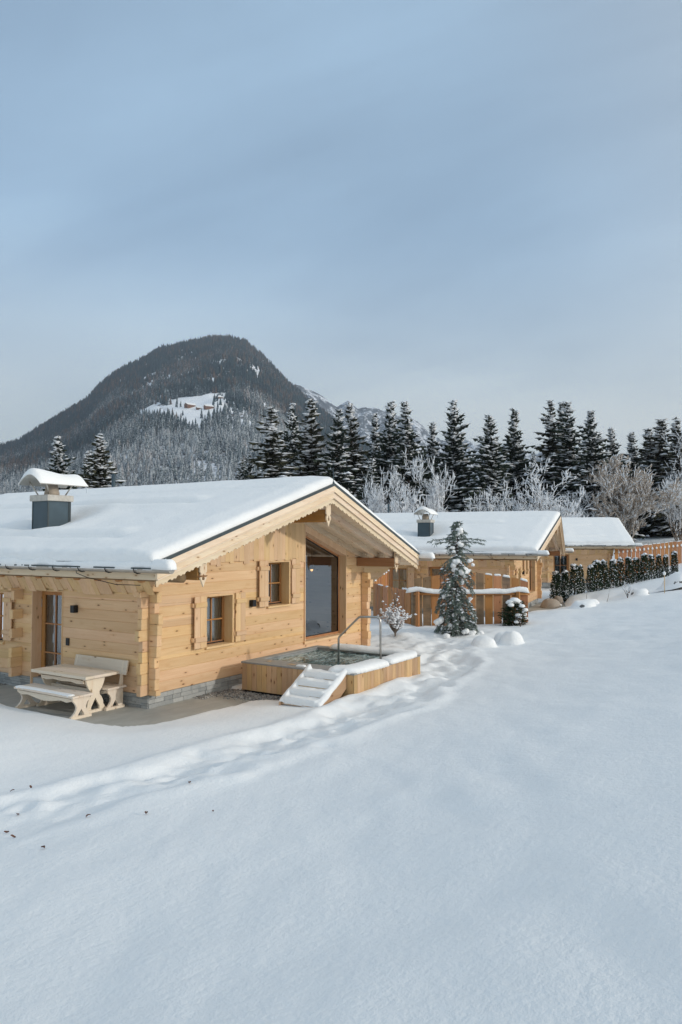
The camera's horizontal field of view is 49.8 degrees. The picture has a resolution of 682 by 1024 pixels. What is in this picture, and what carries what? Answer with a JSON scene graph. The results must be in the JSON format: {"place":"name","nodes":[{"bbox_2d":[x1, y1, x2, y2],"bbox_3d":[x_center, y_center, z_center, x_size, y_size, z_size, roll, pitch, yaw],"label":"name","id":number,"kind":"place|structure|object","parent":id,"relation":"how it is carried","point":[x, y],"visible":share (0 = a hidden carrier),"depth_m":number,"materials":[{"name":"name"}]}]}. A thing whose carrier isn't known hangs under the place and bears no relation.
{"place":"outdoors","nodes":[
{"label":"outdoors","id":0,"kind":"place"},
{"bbox_2d":[0,684,251,726],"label":"paving","id":1,"kind":"structure","parent":0,"point":[126,715],"depth_m":15.78,"materials":[{"name":"stone"}]},
{"bbox_2d":[14,683,93,719],"bbox_3d":[-6.090,3.977,15.525,2.000,0.505,0.513,-2,-3,33],"label":"wooden bench","id":2,"kind":"object","parent":1,"relation":"on","point":[78,699],"visible":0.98,"depth_m":15.30,"materials":[{"name":"white wood"}]},
{"bbox_2d":[31,664,118,714],"bbox_3d":[-5.819,3.853,16.048,1.840,0.795,0.869,-1,-3,32],"label":"picnic table","id":3,"kind":"object","parent":1,"relation":"on","point":[93,678],"visible":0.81,"depth_m":15.78,"materials":[{"name":"white wood"}]},
{"bbox_2d":[57,654,128,710],"bbox_3d":[-5.525,3.761,16.327,1.760,1.000,0.570,-1,-3,33],"label":"wooden bench","id":4,"kind":"object","parent":1,"relation":"on","point":[114,691],"visible":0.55,"depth_m":16.16,"materials":[{"name":"white wood"}]},
{"bbox_2d":[0,683,280,701],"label":"gravel","id":5,"kind":"structure","parent":0,"point":[236,693],"depth_m":17.12,"materials":[{"name":"grey gravel"}]},
{"bbox_2d":[19,349,343,485],"bbox_3d":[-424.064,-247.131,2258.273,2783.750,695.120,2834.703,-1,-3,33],"label":"mountain","id":6,"kind":"structure","parent":0,"point":[213,465],"depth_m":1240.97,"materials":[{"name":"grey stone"}]},
{"bbox_2d":[0,334,449,511],"bbox_3d":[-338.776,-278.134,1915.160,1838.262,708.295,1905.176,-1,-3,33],"label":"forest","id":7,"kind":"object","parent":6,"relation":"on","point":[114,400],"visible":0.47,"depth_m":1602.58,"materials":[{"name":"plant"}]},
{"bbox_2d":[140,393,232,427],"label":"meadow","id":8,"kind":"structure","parent":0,"point":[192,413],"depth_m":1483.03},
{"bbox_2d":[183,402,196,407],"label":"mountain barn","id":9,"kind":"structure","parent":8,"relation":"on","point":[188,405],"depth_m":1469.13,"materials":[{"name":"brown wood"}]},
{"bbox_2d":[203,404,214,409],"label":"mountain barn","id":10,"kind":"structure","parent":8,"relation":"on","point":[205,406],"depth_m":1452.91,"materials":[{"name":"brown wood"}]},
{"bbox_2d":[0,535,681,1023],"bbox_3d":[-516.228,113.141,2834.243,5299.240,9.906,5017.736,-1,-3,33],"label":"snowy ground","id":11,"kind":"structure","parent":0,"point":[460,829],"depth_m":6.02,"materials":[{"name":"white snow"}]},
{"bbox_2d":[42,436,81,490],"bbox_3d":[-23.514,0.024,61.685,7.258,12.782,6.216,0,-2,2],"label":"spruce tree","id":12,"kind":"object","parent":11,"relation":"on","point":[59,465],"visible":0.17,"depth_m":61.64,"materials":[{"name":"green plant"}]},
{"bbox_2d":[77,450,94,488],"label":"spruce tree","id":13,"kind":"object","parent":11,"relation":"on","point":[86,472],"visible":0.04,"depth_m":69.91,"materials":[{"name":"green plant"}]},
{"bbox_2d":[76,434,126,488],"bbox_3d":[-19.188,0.007,59.753,7.616,12.835,7.776,0,-2,8],"label":"spruce tree","id":14,"kind":"object","parent":11,"relation":"on","point":[100,478],"visible":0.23,"depth_m":59.15,"materials":[{"name":"green plant"}]},
{"bbox_2d":[0,468,434,708],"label":"log cabin","id":15,"kind":"object","parent":11,"relation":"on","point":[171,593],"visible":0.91,"depth_m":18.09,"materials":[{"name":"brown wood"}]},
{"bbox_2d":[0,591,4,643],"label":"window","id":16,"kind":"structure","parent":15,"relation":"in","point":[2,641],"depth_m":19.09,"materials":[{"name":"brown wood"}]},
{"bbox_2d":[40,591,61,666],"bbox_3d":[-6.945,3.115,18.044,1.143,2.370,0.160,-1,-3,33],"label":"door","id":17,"kind":"structure","parent":15,"relation":"in","point":[49,601],"depth_m":18.26,"materials":[{"name":"brown glass"}]},
{"bbox_2d":[205,593,234,649],"bbox_3d":[-3.109,2.623,17.893,0.533,1.370,1.110,-1,-3,33],"label":"window","id":18,"kind":"structure","parent":15,"relation":"in","point":[219,610],"depth_m":18.22,"materials":[{"name":"brown wood"}]},
{"bbox_2d":[266,561,290,608],"bbox_3d":[-1.853,1.931,19.891,0.533,1.345,1.120,-1,-3,33],"label":"window","id":19,"kind":"structure","parent":15,"relation":"in","point":[279,572],"depth_m":20.24,"materials":[{"name":"brown wood"}]},
{"bbox_2d":[303,525,347,643],"bbox_3d":[-0.564,1.995,21.784,0.390,3.540,2.290,-1,-3,33],"label":"picture window","id":20,"kind":"structure","parent":15,"relation":"in","point":[311,535],"depth_m":22.50,"materials":[{"name":"brown wood"}]},
{"bbox_2d":[234,459,248,479],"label":"spruce tree","id":21,"kind":"object","parent":11,"relation":"on","point":[241,466],"visible":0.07,"depth_m":87.75,"materials":[{"name":"green plant"}]},
{"bbox_2d":[242,451,256,479],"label":"spruce tree","id":22,"kind":"object","parent":11,"relation":"on","point":[249,466],"visible":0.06,"depth_m":94.77,"materials":[{"name":"green plant"}]},
{"bbox_2d":[244,407,298,478],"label":"spruce tree","id":23,"kind":"object","parent":11,"relation":"on","point":[270,462],"visible":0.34,"depth_m":77.06,"materials":[{"name":"green plant"}]},
{"bbox_2d":[278,403,302,476],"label":"spruce tree","id":24,"kind":"object","parent":11,"relation":"on","point":[292,427],"visible":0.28,"depth_m":91.39,"materials":[{"name":"green plant"}]},
{"bbox_2d":[285,399,327,476],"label":"spruce tree","id":25,"kind":"object","parent":11,"relation":"on","point":[311,444],"visible":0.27,"depth_m":82.93,"materials":[{"name":"green plant"}]},
{"bbox_2d":[279,664,346,706],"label":"wooden steps","id":26,"kind":"structure","parent":11,"relation":"on","point":[310,686],"depth_m":15.70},
{"bbox_2d":[241,616,420,697],"bbox_3d":[-0.150,3.539,18.079,3.286,2.086,3.454,-1,-3,33],"label":"hot tub","id":27,"kind":"object","parent":11,"relation":"on","point":[365,667],"visible":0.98,"depth_m":17.42,"materials":[{"name":"brown wood"}]},
{"bbox_2d":[307,409,362,498],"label":"spruce tree","id":28,"kind":"object","parent":11,"relation":"on","point":[336,454],"visible":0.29,"depth_m":80.93,"materials":[{"name":"green plant"}]},
{"bbox_2d":[341,403,369,506],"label":"spruce tree","id":29,"kind":"object","parent":11,"relation":"on","point":[356,458],"visible":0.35,"depth_m":87.54,"materials":[{"name":"green plant"}]},
{"bbox_2d":[354,458,381,512],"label":"spruce tree","id":30,"kind":"object","parent":11,"relation":"on","point":[371,468],"visible":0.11,"depth_m":73.63,"materials":[{"name":"green plant"}]},
{"bbox_2d":[356,412,383,491],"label":"spruce tree","id":31,"kind":"object","parent":11,"relation":"on","point":[374,445],"visible":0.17,"depth_m":94.53,"materials":[{"name":"green plant"}]},
{"bbox_2d":[360,458,412,512],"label":"bare tree","id":32,"kind":"object","parent":11,"relation":"on","point":[372,506],"visible":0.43,"depth_m":69.98,"materials":[{"name":"white plant"}]},
{"bbox_2d":[362,400,418,506],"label":"spruce tree","id":33,"kind":"object","parent":11,"relation":"on","point":[389,452],"visible":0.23,"depth_m":88.84,"materials":[{"name":"green plant"}]},
{"bbox_2d":[377,585,416,636],"bbox_3d":[1.849,3.499,25.497,1.340,1.888,1.051,-1,-3,33],"label":"snowy shrub","id":34,"kind":"object","parent":11,"relation":"on","point":[393,618],"visible":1,"depth_m":25.46,"materials":[{"name":"white plant"}]},
{"bbox_2d":[376,483,422,512],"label":"bare tree","id":35,"kind":"object","parent":11,"relation":"on","point":[401,496],"visible":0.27,"depth_m":67.45,"materials":[{"name":"white plant"}]},
{"bbox_2d":[380,401,441,512],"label":"spruce tree","id":36,"kind":"object","parent":11,"relation":"on","point":[407,441],"visible":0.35,"depth_m":85.24,"materials":[{"name":"green plant"}]},
{"bbox_2d":[398,447,461,511],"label":"bare tree","id":37,"kind":"object","parent":11,"relation":"on","point":[433,500],"visible":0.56,"depth_m":71.15,"materials":[{"name":"white plant"}]},
{"bbox_2d":[415,422,444,506],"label":"spruce tree","id":38,"kind":"object","parent":11,"relation":"on","point":[432,451],"visible":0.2,"depth_m":95.52,"materials":[{"name":"green plant"}]},
{"bbox_2d":[371,567,528,626],"bbox_3d":[3.139,3.615,31.675,4.210,2.380,9.655,1,-3,-30],"label":"board fence","id":39,"kind":"object","parent":11,"relation":"on","point":[410,600],"visible":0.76,"depth_m":28.67,"materials":[{"name":"brown wood"}]},
{"bbox_2d":[424,399,485,511],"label":"spruce tree","id":40,"kind":"object","parent":11,"relation":"on","point":[454,460],"visible":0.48,"depth_m":87.00,"materials":[{"name":"green plant"}]},
{"bbox_2d":[427,521,485,638],"bbox_3d":[4.091,2.885,26.209,1.995,5.188,1.835,-1,-3,33],"label":"cedar tree","id":41,"kind":"object","parent":11,"relation":"on","point":[467,624],"visible":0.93,"depth_m":26.01,"materials":[{"name":"green plant"}]},
{"bbox_2d":[364,504,573,616],"bbox_3d":[4.944,2.412,41.664,14.736,6.050,11.611,-1,-3,23],"label":"log cabin","id":42,"kind":"object","parent":11,"relation":"on","point":[518,544],"visible":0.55,"depth_m":37.44,"materials":[{"name":"brown wood"}]},
{"bbox_2d":[389,567,406,588],"bbox_3d":[2.979,3.508,37.814,1.130,1.440,0.453,-1,-3,23],"label":"window","id":43,"kind":"structure","parent":42,"relation":"in","point":[396,575],"depth_m":38.01,"materials":[{"name":"brown wood"}]},
{"bbox_2d":[430,567,449,608],"bbox_3d":[5.048,3.940,37.101,1.143,2.370,0.160,-1,-3,23],"label":"door","id":44,"kind":"structure","parent":42,"relation":"in","point":[434,571],"depth_m":37.25,"materials":[{"name":"wood"}]},
{"bbox_2d":[529,561,535,594],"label":"wall","id":45,"kind":"structure","parent":42,"relation":"in","point":[531,563],"depth_m":42.80,"materials":[{"name":"brown wood"}]},
{"bbox_2d":[463,489,497,511],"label":"bare tree","id":46,"kind":"object","parent":11,"relation":"on","point":[479,502],"visible":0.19,"depth_m":72.12,"materials":[{"name":"white plant"}]},
{"bbox_2d":[470,635,497,647],"bbox_3d":[4.499,4.112,23.209,1.035,0.402,1.234,0,-2,5],"label":"snow capped rock","id":47,"kind":"object","parent":11,"relation":"on","point":[482,641],"visible":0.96,"depth_m":22.84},
{"bbox_2d":[451,414,518,511],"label":"spruce tree","id":48,"kind":"object","parent":11,"relation":"on","point":[489,473],"visible":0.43,"depth_m":83.27,"materials":[{"name":"green plant"}]},
{"bbox_2d":[494,632,504,643],"bbox_3d":[5.347,4.138,24.006,0.950,0.436,1.095,-1,-3,33],"label":"snow capped rock","id":49,"kind":"object","parent":11,"relation":"on","point":[497,637],"visible":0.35,"depth_m":23.80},
{"bbox_2d":[478,474,535,510],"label":"bare tree","id":50,"kind":"object","parent":11,"relation":"on","point":[513,502],"visible":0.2,"depth_m":77.54,"materials":[{"name":"white plant"}]},
{"bbox_2d":[498,631,524,645],"bbox_3d":[5.448,4.024,23.397,0.973,0.546,1.012,0,-2,-2],"label":"snow capped rock","id":51,"kind":"object","parent":11,"relation":"on","point":[508,638],"visible":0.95,"depth_m":23.11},
{"bbox_2d":[497,597,528,625],"bbox_3d":[6.591,3.843,27.959,1.276,1.184,1.211,-1,-3,33],"label":"evergreen","id":52,"kind":"object","parent":11,"relation":"on","point":[510,603],"visible":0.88,"depth_m":27.75,"materials":[{"name":"green plant"}]},
{"bbox_2d":[496,408,536,510],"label":"spruce tree","id":53,"kind":"object","parent":11,"relation":"on","point":[515,448],"visible":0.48,"depth_m":93.07,"materials":[{"name":"green plant"}]},
{"bbox_2d":[515,604,524,626],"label":"bare sapling","id":54,"kind":"object","parent":11,"relation":"on","point":[520,616],"visible":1,"depth_m":27.02,"materials":[{"name":"white plant"}]},
{"bbox_2d":[524,451,541,504],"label":"spruce tree","id":55,"kind":"object","parent":11,"relation":"on","point":[532,459],"visible":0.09,"depth_m":119.56,"materials":[{"name":"green plant"}]},
{"bbox_2d":[491,457,596,516],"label":"bare tree","id":56,"kind":"object","parent":11,"relation":"on","point":[540,497],"visible":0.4,"depth_m":73.51,"materials":[{"name":"white plant"}]},
{"bbox_2d":[524,400,571,512],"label":"spruce tree","id":57,"kind":"object","parent":11,"relation":"on","point":[547,450],"visible":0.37,"depth_m":89.50,"materials":[{"name":"green plant"}]},
{"bbox_2d":[540,598,561,608],"bbox_3d":[11.629,5.133,40.682,1.214,0.733,1.529,0,-2,10],"label":"snow capped rock","id":58,"kind":"object","parent":11,"relation":"on","point":[548,603],"visible":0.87,"depth_m":40.17,"materials":[{"name":"beige stone"}]},
{"bbox_2d":[549,570,563,600],"bbox_3d":[12.832,4.576,43.804,0.890,2.171,0.838,-1,-3,33],"label":"hedge conifer","id":59,"kind":"object","parent":11,"relation":"on","point":[556,575],"visible":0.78,"depth_m":43.71,"materials":[{"name":"green plant"}]},
{"bbox_2d":[554,596,563,604],"bbox_3d":[12.536,5.191,42.413,0.570,0.758,0.712,-1,-3,33],"label":"snow capped rock","id":60,"kind":"object","parent":11,"relation":"on","point":[559,599],"visible":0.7,"depth_m":42.22,"materials":[{"name":"beige stone"}]},
{"bbox_2d":[540,401,586,510],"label":"spruce tree","id":61,"kind":"object","parent":11,"relation":"on","point":[568,440],"visible":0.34,"depth_m":87.21,"materials":[{"name":"green plant"}]},
{"bbox_2d":[559,570,569,601],"bbox_3d":[13.353,4.485,43.941,0.693,2.076,0.823,-1,-2,14],"label":"hedge conifer","id":62,"kind":"object","parent":11,"relation":"on","point":[565,583],"visible":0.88,"depth_m":43.81,"materials":[{"name":"green plant"}]},
{"bbox_2d":[555,402,582,490],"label":"spruce tree","id":63,"kind":"object","parent":11,"relation":"on","point":[559,409],"visible":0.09,"depth_m":97.90,"materials":[{"name":"green plant"}]},
{"bbox_2d":[569,563,580,594],"bbox_3d":[14.039,4.105,44.194,0.826,2.024,0.861,0,-2,-5],"label":"hedge conifer","id":64,"kind":"object","parent":11,"relation":"on","point":[576,582],"visible":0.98,"depth_m":44.04,"materials":[{"name":"green plant"}]},
{"bbox_2d":[562,490,600,516],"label":"bare tree","id":65,"kind":"object","parent":11,"relation":"on","point":[579,507],"visible":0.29,"depth_m":79.99,"materials":[{"name":"white plant"}]},
{"bbox_2d":[567,600,595,608],"bbox_3d":[10.805,4.138,32.754,1.412,0.441,1.423,-1,-3,33],"label":"snow capped rock","id":66,"kind":"object","parent":11,"relation":"on","point":[582,604],"visible":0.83,"depth_m":32.43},
{"bbox_2d":[577,564,585,593],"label":"hedge conifer","id":67,"kind":"object","parent":11,"relation":"on","point":[581,572],"visible":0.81,"depth_m":44.32,"materials":[{"name":"green plant"}]},
{"bbox_2d":[585,564,594,591],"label":"hedge conifer","id":68,"kind":"object","parent":11,"relation":"on","point":[590,584],"visible":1,"depth_m":44.47,"materials":[{"name":"green plant"}]},
{"bbox_2d":[582,598,598,603],"bbox_3d":[11.367,4.152,33.609,1.176,0.377,1.073,-1,-3,33],"label":"snow capped rock","id":69,"kind":"object","parent":11,"relation":"on","point":[595,601],"visible":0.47,"depth_m":33.36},
{"bbox_2d":[541,517,642,587],"bbox_3d":[15.148,2.838,59.743,14.736,6.050,11.611,0,-2,6],"label":"log cabin","id":70,"kind":"object","parent":11,"relation":"on","point":[589,540],"visible":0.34,"depth_m":54.99,"materials":[{"name":"brown wood"}]},
{"bbox_2d":[553,554,568,579],"bbox_3d":[16.543,4.375,55.402,1.143,2.370,0.160,0,-2,6],"label":"door","id":71,"kind":"structure","parent":70,"relation":"in","point":[555,558],"depth_m":55.47,"materials":[{"name":"wood"}]},
{"bbox_2d":[592,560,602,590],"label":"hedge conifer","id":72,"kind":"object","parent":11,"relation":"on","point":[596,564],"visible":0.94,"depth_m":44.57,"materials":[{"name":"green plant"}]},
{"bbox_2d":[551,410,644,541],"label":"spruce tree","id":73,"kind":"object","parent":11,"relation":"on","point":[592,457],"visible":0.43,"depth_m":82.78,"materials":[{"name":"green plant"}]},
{"bbox_2d":[599,559,610,588],"bbox_3d":[16.157,3.881,45.016,0.730,1.972,0.756,0,-2,9],"label":"hedge conifer","id":74,"kind":"object","parent":11,"relation":"on","point":[603,568],"visible":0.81,"depth_m":44.87,"materials":[{"name":"green plant"}]},
{"bbox_2d":[608,559,619,587],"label":"hedge conifer","id":75,"kind":"object","parent":11,"relation":"on","point":[613,574],"visible":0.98,"depth_m":45.04,"materials":[{"name":"green plant"}]},
{"bbox_2d":[616,557,625,586],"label":"hedge conifer","id":76,"kind":"object","parent":11,"relation":"on","point":[620,568],"visible":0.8,"depth_m":45.31,"materials":[{"name":"green plant"}]},
{"bbox_2d":[605,427,646,536],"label":"spruce tree","id":77,"kind":"object","parent":11,"relation":"on","point":[611,437],"visible":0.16,"depth_m":95.75,"materials":[{"name":"green plant"}]},
{"bbox_2d":[622,581,633,597],"bbox_3d":[13.544,3.617,34.693,0.587,0.934,0.392,-1,-3,33],"label":"dry grass tuft","id":78,"kind":"object","parent":11,"relation":"on","point":[629,590],"visible":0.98,"depth_m":34.71,"materials":[{"name":"white plant"}]},
{"bbox_2d":[624,556,634,583],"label":"hedge conifer","id":79,"kind":"object","parent":11,"relation":"on","point":[628,563],"visible":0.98,"depth_m":45.39,"materials":[{"name":"green plant"}]},
{"bbox_2d":[580,452,681,538],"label":"bare tree","id":80,"kind":"object","parent":11,"relation":"on","point":[634,502],"visible":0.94,"depth_m":78.37,"materials":[{"name":"grey plant"}]},
{"bbox_2d":[622,431,647,537],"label":"spruce tree","id":81,"kind":"object","parent":11,"relation":"on","point":[631,447],"visible":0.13,"depth_m":99.46,"materials":[{"name":"green plant"}]},
{"bbox_2d":[631,557,641,582],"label":"hedge conifer","id":82,"kind":"object","parent":11,"relation":"on","point":[636,563],"visible":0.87,"depth_m":45.68,"materials":[{"name":"green plant"}]},
{"bbox_2d":[629,588,648,596],"bbox_3d":[14.308,3.888,35.255,1.118,0.479,1.299,-1,-3,33],"label":"snow capped rock","id":83,"kind":"object","parent":11,"relation":"on","point":[639,592],"visible":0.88,"depth_m":34.89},
{"bbox_2d":[639,553,649,580],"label":"hedge conifer","id":84,"kind":"object","parent":11,"relation":"on","point":[643,558],"visible":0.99,"depth_m":45.72,"materials":[{"name":"green plant"}]},
{"bbox_2d":[614,540,681,578],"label":"board fence","id":85,"kind":"object","parent":11,"relation":"on","point":[667,548],"visible":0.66,"depth_m":54.32,"materials":[{"name":"brown wood"}]},
{"bbox_2d":[631,428,664,536],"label":"spruce tree","id":86,"kind":"object","parent":11,"relation":"on","point":[648,434],"visible":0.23,"depth_m":95.48,"materials":[{"name":"green plant"}]},
{"bbox_2d":[625,418,676,534],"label":"spruce tree","id":87,"kind":"object","parent":11,"relation":"on","point":[660,443],"visible":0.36,"depth_m":91.46,"materials":[{"name":"green plant"}]},
{"bbox_2d":[648,554,656,579],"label":"hedge conifer","id":88,"kind":"object","parent":11,"relation":"on","point":[652,565],"visible":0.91,"depth_m":46.06,"materials":[{"name":"green plant"}]},
{"bbox_2d":[655,554,663,577],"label":"hedge conifer","id":89,"kind":"object","parent":11,"relation":"on","point":[660,570],"visible":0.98,"depth_m":46.23,"materials":[{"name":"green plant"}]},
{"bbox_2d":[640,417,681,535],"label":"spruce tree","id":90,"kind":"object","parent":11,"relation":"on","point":[672,457],"visible":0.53,"depth_m":87.65,"materials":[{"name":"green plant"}]},
{"bbox_2d":[662,554,669,576],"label":"hedge conifer","id":91,"kind":"object","parent":11,"relation":"on","point":[665,564],"visible":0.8,"depth_m":46.48,"materials":[{"name":"green plant"}]},
{"bbox_2d":[656,471,681,540],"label":"bare tree","id":92,"kind":"object","parent":11,"relation":"on","point":[673,507],"visible":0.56,"depth_m":80.51,"materials":[{"name":"grey plant"}]},
{"bbox_2d":[656,572,681,590],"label":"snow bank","id":93,"kind":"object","parent":11,"relation":"on","point":[673,581],"visible":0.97,"depth_m":35.14,"materials":[{"name":"white snow"}]},
{"bbox_2d":[661,430,681,507],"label":"bare tree","id":94,"kind":"object","parent":11,"relation":"on","point":[674,475],"visible":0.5,"depth_m":86.31,"materials":[{"name":"grey plant"}]},
{"bbox_2d":[670,551,678,574],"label":"hedge conifer","id":95,"kind":"object","parent":11,"relation":"on","point":[674,559],"visible":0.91,"depth_m":46.47,"materials":[{"name":"green plant"}]},
{"bbox_2d":[0,0,681,463],"label":"sky","id":96,"kind":"structure","parent":0,"point":[428,205],"materials":[{"name":"blue"}]},
{"bbox_2d":[296,385,648,535],"bbox_3d":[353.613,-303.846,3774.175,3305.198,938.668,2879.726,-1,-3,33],"label":"mountain","id":97,"kind":"structure","parent":0,"point":[364,414],"depth_m":4157.52,"materials":[{"name":"white snow"}]},
{"bbox_2d":[528,602,565,611],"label":"paving","id":98,"kind":"structure","parent":0,"point":[535,607],"depth_m":40.03,"materials":[{"name":"stone"}]}
]}

